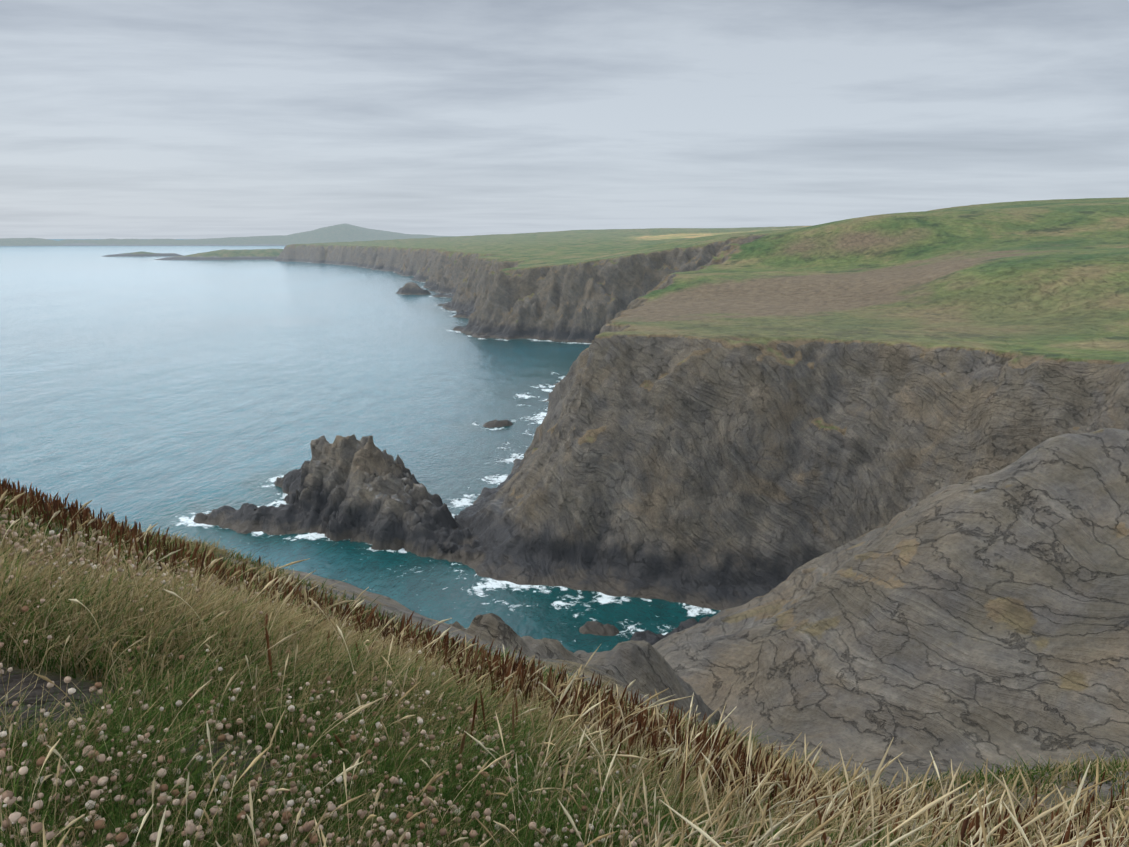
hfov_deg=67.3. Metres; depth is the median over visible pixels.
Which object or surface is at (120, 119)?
sky
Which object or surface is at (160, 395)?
sea
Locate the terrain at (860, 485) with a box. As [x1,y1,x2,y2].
[0,197,1128,846]
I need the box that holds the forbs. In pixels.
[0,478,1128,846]
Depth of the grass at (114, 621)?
4.68 m
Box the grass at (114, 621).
[0,483,1128,846]
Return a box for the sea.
[0,239,720,652]
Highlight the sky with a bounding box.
[0,0,1128,238]
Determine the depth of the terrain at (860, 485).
115.09 m

